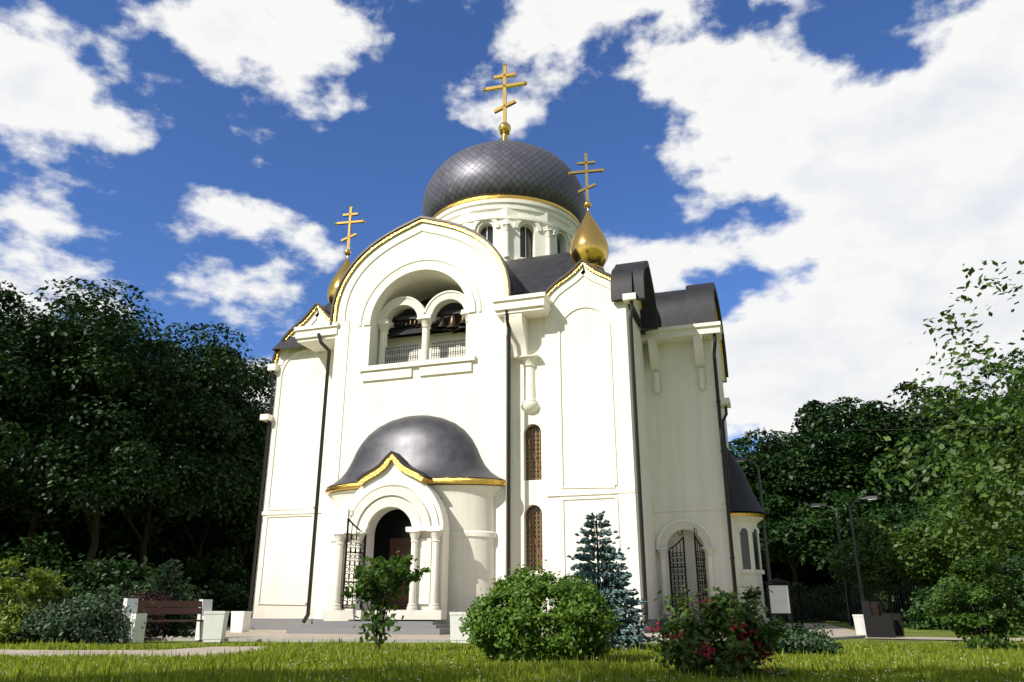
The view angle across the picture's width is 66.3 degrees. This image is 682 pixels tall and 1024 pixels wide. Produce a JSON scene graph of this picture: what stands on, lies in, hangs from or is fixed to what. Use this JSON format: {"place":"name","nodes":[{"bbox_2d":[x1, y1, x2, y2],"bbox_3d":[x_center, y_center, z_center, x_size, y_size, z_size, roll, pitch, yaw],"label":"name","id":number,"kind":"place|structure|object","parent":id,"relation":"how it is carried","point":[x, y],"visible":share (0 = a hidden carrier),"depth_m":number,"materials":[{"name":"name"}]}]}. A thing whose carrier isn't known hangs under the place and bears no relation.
{"place":"outdoors","nodes":[
{"label":"outdoors","id":0,"kind":"place"},
{"bbox_2d":[0,623,1023,656],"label":"paving","id":1,"kind":"structure","parent":0,"point":[283,634],"depth_m":21.50,"materials":[{"name":"grey concrete"}]},
{"bbox_2d":[230,611,251,631],"bbox_3d":[-9.604,9.933,27.752,0.520,0.700,0.520,-4,-20,12],"label":"bin","id":2,"kind":"object","parent":1,"relation":"on","point":[240,621],"visible":0.97,"depth_m":27.57,"materials":[{"name":"white concrete"}]},
{"bbox_2d":[6,635,865,642],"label":"kerb","id":3,"kind":"structure","parent":1,"relation":"on","point":[389,640],"depth_m":18.95,"materials":[{"name":"concrete"}]},
{"bbox_2d":[248,64,769,634],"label":"church","id":4,"kind":"structure","parent":1,"relation":"on","point":[548,364],"depth_m":31.36,"materials":[{"name":"white paint"}]},
{"bbox_2d":[327,415,501,487],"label":"porch roof","id":5,"kind":"structure","parent":4,"relation":"attached to","point":[431,446],"depth_m":29.60,"materials":[{"name":"metal"}]},
{"bbox_2d":[422,140,586,222],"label":"dome","id":6,"kind":"structure","parent":4,"relation":"on","point":[504,167],"depth_m":41.92,"materials":[{"name":"metal"}]},
{"bbox_2d":[735,457,775,622],"bbox_3d":[10.917,8.974,35.277,1.231,7.490,0.250,-1,-19,2],"label":"lamp","id":7,"kind":"object","parent":1,"relation":"on","point":[741,459],"visible":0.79,"depth_m":35.39,"materials":[{"name":"grey metal"}]},
{"bbox_2d":[765,578,792,624],"bbox_3d":[11.090,10.881,32.477,1.100,2.050,0.240,-1,-19,3],"label":"info board","id":8,"kind":"object","parent":1,"relation":"on","point":[779,600],"visible":0.88,"depth_m":32.53,"materials":[{"name":"white"}]},
{"bbox_2d":[852,614,866,636],"bbox_3d":[9.903,8.020,22.090,0.420,0.600,0.420,-3,-19,8],"label":"bin","id":9,"kind":"object","parent":1,"relation":"on","point":[859,624],"visible":0.58,"depth_m":21.98,"materials":[{"name":"white concrete"}]},
{"bbox_2d":[861,601,904,636],"bbox_3d":[10.596,7.927,22.384,0.720,0.950,1.860,-12,-23,31],"label":"bench","id":10,"kind":"object","parent":1,"relation":"on","point":[879,623],"visible":1,"depth_m":21.71,"materials":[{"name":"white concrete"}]},
{"bbox_2d":[826,516,946,612],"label":"tree","id":11,"kind":"object","parent":1,"relation":"on","point":[877,572],"depth_m":43.21,"materials":[{"name":"green plant"}]},
{"bbox_2d":[850,505,948,593],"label":"tree","id":12,"kind":"object","parent":1,"relation":"on","point":[891,517],"depth_m":47.37,"materials":[{"name":"green plant"}]},
{"bbox_2d":[870,490,1018,583],"bbox_3d":[22.113,10.789,38.790,7.831,6.591,6.724,-6,-20,17],"label":"tree","id":13,"kind":"object","parent":1,"relation":"on","point":[929,561],"depth_m":38.66,"materials":[{"name":"green plant"}]},
{"bbox_2d":[922,481,1023,577],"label":"tree","id":14,"kind":"object","parent":1,"relation":"on","point":[954,542],"depth_m":34.21,"materials":[{"name":"green plant"}]},
{"bbox_2d":[0,0,1023,456],"label":"sky","id":15,"kind":"structure","parent":0,"point":[834,169],"materials":[{"name":"blue"}]},
{"bbox_2d":[0,619,1023,681],"bbox_3d":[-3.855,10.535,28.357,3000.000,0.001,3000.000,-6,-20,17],"label":"ground","id":16,"kind":"structure","parent":0,"point":[908,632],"depth_m":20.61,"materials":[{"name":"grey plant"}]},
{"bbox_2d":[0,572,48,640],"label":"bush","id":17,"kind":"object","parent":16,"relation":"on","point":[19,597],"visible":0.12,"depth_m":19.12,"materials":[{"name":"green plant"}]},
{"bbox_2d":[0,554,75,643],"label":"yellow bush","id":18,"kind":"object","parent":16,"relation":"on","point":[40,586],"depth_m":17.72,"materials":[{"name":"plant"}]},
{"bbox_2d":[0,280,78,525],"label":"tree","id":19,"kind":"object","parent":16,"relation":"on","point":[66,362],"visible":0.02,"depth_m":38.99,"materials":[{"name":"green plant"}]},
{"bbox_2d":[0,508,82,573],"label":"leaves","id":20,"kind":"object","parent":16,"relation":"on","point":[58,537],"visible":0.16,"depth_m":39.58,"materials":[{"name":"green plant"}]},
{"bbox_2d":[0,532,87,603],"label":"leaves","id":21,"kind":"object","parent":16,"relation":"on","point":[37,549],"visible":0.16,"depth_m":29.76,"materials":[{"name":"green plant"}]},
{"bbox_2d":[0,501,140,572],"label":"leaves","id":22,"kind":"object","parent":16,"relation":"on","point":[90,538],"visible":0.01,"depth_m":42.78,"materials":[{"name":"green plant"}]},
{"bbox_2d":[4,584,162,644],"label":"dark bush leaves","id":23,"kind":"object","parent":16,"relation":"on","point":[94,621],"visible":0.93,"depth_m":17.34,"materials":[{"name":"green plant"}]},
{"bbox_2d":[0,276,174,524],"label":"tree","id":24,"kind":"object","parent":16,"relation":"on","point":[10,364],"depth_m":34.18,"materials":[{"name":"green plant"}]},
{"bbox_2d":[0,311,227,563],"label":"tree","id":25,"kind":"object","parent":16,"relation":"on","point":[49,351],"depth_m":35.74,"materials":[{"name":"green plant"}]},
{"bbox_2d":[14,545,213,625],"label":"leaves","id":26,"kind":"object","parent":16,"relation":"on","point":[129,579],"visible":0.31,"depth_m":29.21,"materials":[{"name":"green plant"}]},
{"bbox_2d":[3,504,244,582],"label":"leaves","id":27,"kind":"object","parent":16,"relation":"on","point":[115,539],"visible":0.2,"depth_m":42.35,"materials":[{"name":"green plant"}]},
{"bbox_2d":[0,279,251,581],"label":"tree","id":28,"kind":"object","parent":16,"relation":"on","point":[149,475],"depth_m":36.22,"materials":[{"name":"green plant"}]},
{"bbox_2d":[98,586,183,640],"bbox_3d":[-9.719,7.017,20.345,2.175,1.464,2.198,-6,-20,17],"label":"barberry bush","id":29,"kind":"object","parent":16,"relation":"on","point":[162,625],"depth_m":20.08,"materials":[{"name":"plant"}]},
{"bbox_2d":[21,304,276,568],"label":"tree","id":30,"kind":"object","parent":16,"relation":"on","point":[253,424],"depth_m":41.14,"materials":[{"name":"green plant"}]},
{"bbox_2d":[118,598,212,642],"bbox_3d":[-8.121,6.674,18.776,0.720,0.950,2.160,-15,-24,37],"label":"bench","id":31,"kind":"object","parent":16,"relation":"on","point":[140,616],"visible":0.71,"depth_m":18.64,"materials":[{"name":"brown concrete"}]},
{"bbox_2d":[74,450,259,610],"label":"leaves","id":32,"kind":"object","parent":16,"relation":"on","point":[162,547],"visible":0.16,"depth_m":45.91,"materials":[{"name":"green plant"}]},
{"bbox_2d":[144,558,196,637],"bbox_3d":[-9.223,6.916,21.024,1.960,2.128,2.076,-6,-20,17],"label":"bush","id":33,"kind":"object","parent":16,"relation":"on","point":[183,628],"depth_m":20.97,"materials":[{"name":"green plant"}]},
{"bbox_2d":[102,347,274,557],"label":"tree","id":34,"kind":"object","parent":16,"relation":"on","point":[257,489],"depth_m":44.42,"materials":[{"name":"green plant"}]},
{"bbox_2d":[144,342,240,412],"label":"tree","id":35,"kind":"object","parent":16,"relation":"on","point":[226,347],"depth_m":54.24,"materials":[{"name":"green plant"}]},
{"bbox_2d":[168,547,255,626],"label":"leaves","id":36,"kind":"object","parent":16,"relation":"on","point":[231,593],"visible":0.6,"depth_m":38.78,"materials":[{"name":"green plant"}]},
{"bbox_2d":[162,436,268,583],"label":"tree","id":37,"kind":"object","parent":16,"relation":"on","point":[222,536],"depth_m":45.38,"materials":[{"name":"green plant"}]},
{"bbox_2d":[202,611,229,641],"bbox_3d":[-6.970,6.703,18.418,0.480,0.680,0.480,2,-19,-7],"label":"bin","id":38,"kind":"object","parent":16,"relation":"on","point":[214,626],"visible":0.99,"depth_m":18.23,"materials":[{"name":"white concrete"}]},
{"bbox_2d":[195,529,258,616],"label":"leaves","id":39,"kind":"object","parent":16,"relation":"on","point":[248,556],"depth_m":51.05,"materials":[{"name":"green plant"}]},
{"bbox_2d":[340,551,430,649],"bbox_3d":[-2.178,4.394,13.235,1.245,1.728,1.372,-6,-20,17],"label":"bush","id":40,"kind":"object","parent":16,"relation":"on","point":[393,581],"depth_m":13.18,"materials":[{"name":"green plant"}]},
{"bbox_2d":[449,612,471,642],"bbox_3d":[-1.150,6.505,17.817,0.500,0.660,0.500,-1,-19,3],"label":"bin","id":41,"kind":"object","parent":16,"relation":"on","point":[455,634],"visible":0.55,"depth_m":17.60,"materials":[{"name":"white concrete"}]},
{"bbox_2d":[0,641,1019,681],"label":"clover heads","id":42,"kind":"object","parent":16,"relation":"on","point":[547,661],"visible":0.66,"depth_m":8.65,"materials":[{"name":"white plant"}]},
{"bbox_2d":[454,559,623,662],"bbox_3d":[0.382,3.781,10.935,2.378,1.406,2.377,-6,-20,17],"label":"round bush","id":43,"kind":"object","parent":16,"relation":"on","point":[507,632],"depth_m":10.30,"materials":[{"name":"green plant"}]},
{"bbox_2d":[548,510,660,649],"bbox_3d":[1.626,4.333,14.115,1.977,2.475,1.951,9,-21,-25],"label":"blue spruce","id":44,"kind":"object","parent":16,"relation":"on","point":[620,595],"depth_m":13.89,"materials":[{"name":"plant"}]},
{"bbox_2d":[647,583,795,679],"bbox_3d":[2.132,3.043,8.191,1.543,0.995,1.593,-6,-20,17],"label":"weigela shrub","id":45,"kind":"object","parent":16,"relation":"on","point":[716,623],"depth_m":7.98,"materials":[{"name":"green plant"}]},
{"bbox_2d":[730,444,797,566],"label":"tree","id":46,"kind":"object","parent":16,"relation":"on","point":[776,553],"visible":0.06,"depth_m":70.98,"materials":[{"name":"green plant"}]},
{"bbox_2d":[763,589,768,616],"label":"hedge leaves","id":47,"kind":"object","parent":16,"relation":"on","point":[765,600],"depth_m":59.01,"materials":[{"name":"green plant"}]},
{"bbox_2d":[763,431,788,444],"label":"tree","id":48,"kind":"object","parent":16,"relation":"on","point":[776,432],"depth_m":99.55,"materials":[{"name":"green plant"}]},
{"bbox_2d":[728,431,836,569],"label":"tree","id":49,"kind":"object","parent":16,"relation":"on","point":[745,439],"depth_m":78.91,"materials":[{"name":"green plant"}]},
{"bbox_2d":[761,556,824,610],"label":"leaves","id":50,"kind":"object","parent":16,"relation":"on","point":[778,566],"visible":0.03,"depth_m":82.34,"materials":[{"name":"green plant"}]},
{"bbox_2d":[731,427,864,619],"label":"tree","id":51,"kind":"object","parent":16,"relation":"on","point":[810,534],"depth_m":69.68,"materials":[{"name":"green plant"}]},
{"bbox_2d":[765,621,844,656],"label":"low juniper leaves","id":52,"kind":"object","parent":16,"relation":"on","point":[801,639],"visible":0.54,"depth_m":11.89,"materials":[{"name":"green plant"}]},
{"bbox_2d":[777,581,836,622],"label":"hedge leaves","id":53,"kind":"object","parent":16,"relation":"on","point":[795,586],"visible":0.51,"depth_m":58.11,"materials":[{"name":"green plant"}]},
{"bbox_2d":[751,427,864,619],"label":"tree","id":54,"kind":"object","parent":16,"relation":"on","point":[840,439],"depth_m":78.19,"materials":[{"name":"green plant"}]},
{"bbox_2d":[766,553,883,619],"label":"leaves","id":55,"kind":"object","parent":16,"relation":"on","point":[820,577],"visible":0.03,"depth_m":81.48,"materials":[{"name":"green plant"}]},
{"bbox_2d":[811,503,851,625],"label":"lamp","id":56,"kind":"object","parent":16,"relation":"on","point":[819,505],"visible":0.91,"depth_m":45.03,"materials":[{"name":"grey metal"}]},
{"bbox_2d":[756,397,943,612],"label":"tree","id":57,"kind":"object","parent":16,"relation":"on","point":[818,425],"depth_m":69.40,"materials":[{"name":"green plant"}]},
{"bbox_2d":[767,554,934,619],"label":"leaves","id":58,"kind":"object","parent":16,"relation":"on","point":[816,572],"visible":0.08,"depth_m":81.02,"materials":[{"name":"green plant"}]},
{"bbox_2d":[812,578,898,622],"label":"hedge leaves","id":59,"kind":"object","parent":16,"relation":"on","point":[838,585],"visible":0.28,"depth_m":57.32,"materials":[{"name":"green plant"}]},
{"bbox_2d":[848,496,876,613],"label":"lamp","id":60,"kind":"object","parent":16,"relation":"on","point":[856,553],"visible":0.83,"depth_m":41.02,"materials":[{"name":"grey metal"}]},
{"bbox_2d":[764,581,980,626],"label":"fence","id":61,"kind":"object","parent":16,"relation":"on","point":[848,589],"visible":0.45,"depth_m":41.90,"materials":[{"name":"black metal"}]},
{"bbox_2d":[782,381,983,589],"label":"tree","id":62,"kind":"object","parent":16,"relation":"on","point":[902,388],"depth_m":78.76,"materials":[{"name":"green plant"}]},
{"bbox_2d":[831,573,937,617],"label":"leaves","id":63,"kind":"object","parent":16,"relation":"on","point":[897,595],"visible":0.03,"depth_m":80.65,"materials":[{"name":"green plant"}]},
{"bbox_2d":[818,386,1023,549],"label":"tree","id":64,"kind":"object","parent":16,"relation":"on","point":[906,503],"depth_m":64.95,"materials":[{"name":"green plant"}]},
{"bbox_2d":[891,580,952,609],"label":"leaves","id":65,"kind":"object","parent":16,"relation":"on","point":[920,593],"depth_m":80.50,"materials":[{"name":"green plant"}]},
{"bbox_2d":[854,260,1023,561],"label":"locust tree","id":66,"kind":"object","parent":16,"relation":"on","point":[973,496],"depth_m":13.19,"materials":[{"name":"green plant"}]},
{"bbox_2d":[901,581,980,629],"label":"hedge leaves","id":67,"kind":"object","parent":16,"relation":"on","point":[915,614],"visible":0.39,"depth_m":32.99,"materials":[{"name":"green plant"}]},
{"bbox_2d":[918,381,1002,427],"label":"tree","id":68,"kind":"object","parent":16,"relation":"on","point":[980,388],"visible":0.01,"depth_m":87.91,"materials":[{"name":"green plant"}]},
{"bbox_2d":[908,395,1023,455],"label":"tree","id":69,"kind":"object","parent":16,"relation":"on","point":[1011,438],"depth_m":68.64,"materials":[{"name":"green plant"}]},
{"bbox_2d":[909,349,1023,533],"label":"tree","id":70,"kind":"object","parent":16,"relation":"on","point":[954,416],"visible":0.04,"depth_m":63.83,"materials":[{"name":"green plant"}]},
{"bbox_2d":[919,550,1023,649],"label":"bush","id":71,"kind":"object","parent":16,"relation":"on","point":[1001,610],"depth_m":14.26,"materials":[{"name":"green plant"}]},
{"bbox_2d":[929,481,1019,538],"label":"tree","id":72,"kind":"object","parent":16,"relation":"on","point":[932,502],"visible":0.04,"depth_m":44.47,"materials":[{"name":"green plant"}]},
{"bbox_2d":[951,542,1023,634],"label":"hedge leaves","id":73,"kind":"object","parent":16,"relation":"on","point":[1018,593],"visible":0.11,"depth_m":25.64,"materials":[{"name":"green plant"}]},
{"bbox_2d":[977,362,1023,390],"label":"tree","id":74,"kind":"object","parent":16,"relation":"on","point":[987,373],"visible":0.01,"depth_m":77.96,"materials":[{"name":"green plant"}]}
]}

